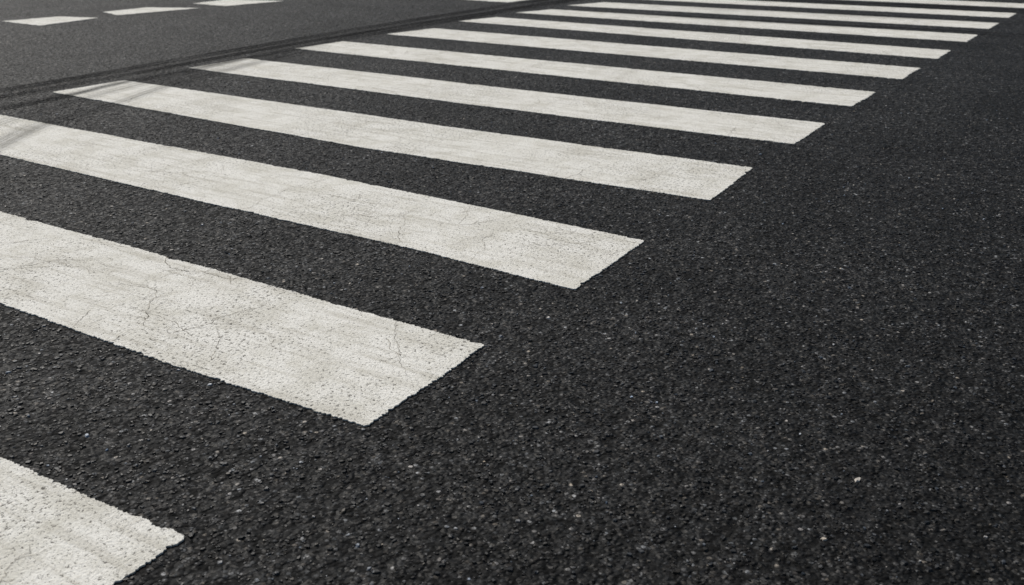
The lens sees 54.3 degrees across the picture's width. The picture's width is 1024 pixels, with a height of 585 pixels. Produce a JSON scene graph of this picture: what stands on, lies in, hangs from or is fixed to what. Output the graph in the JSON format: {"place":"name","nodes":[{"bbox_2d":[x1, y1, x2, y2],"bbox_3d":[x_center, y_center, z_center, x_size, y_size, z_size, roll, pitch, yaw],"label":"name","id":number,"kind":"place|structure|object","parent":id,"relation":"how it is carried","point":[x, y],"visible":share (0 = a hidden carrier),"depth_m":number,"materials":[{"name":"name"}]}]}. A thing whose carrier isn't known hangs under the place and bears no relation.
{"place":"outdoors","nodes":[
{"label":"outdoors","id":0,"kind":"place"},
{"bbox_2d":[0,0,1023,584],"bbox_3d":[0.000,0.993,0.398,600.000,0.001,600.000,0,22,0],"label":"asphalt road","id":1,"kind":"structure","parent":0,"point":[86,50],"depth_m":2.62,"materials":[{"name":"black asphalt"}]},
{"bbox_2d":[2,0,524,25],"bbox_3d":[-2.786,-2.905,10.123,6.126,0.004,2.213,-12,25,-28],"label":"dashed road marking","id":2,"kind":"object","parent":1,"relation":"on","point":[45,21],"visible":1,"depth_m":9.70,"materials":[{"name":"white paint"}]},
{"bbox_2d":[0,0,1020,108],"bbox_3d":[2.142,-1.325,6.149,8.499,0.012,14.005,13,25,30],"label":"tyre marks","id":3,"kind":"object","parent":1,"relation":"on","point":[375,33],"visible":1,"depth_m":7.66,"materials":[{"name":"rubber"}]},
{"bbox_2d":[0,0,1023,584],"bbox_3d":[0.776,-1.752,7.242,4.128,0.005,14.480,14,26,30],"label":"zebra crossing","id":4,"kind":"object","parent":1,"relation":"on","point":[328,358],"visible":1,"depth_m":3.66,"materials":[{"name":"white paint"}]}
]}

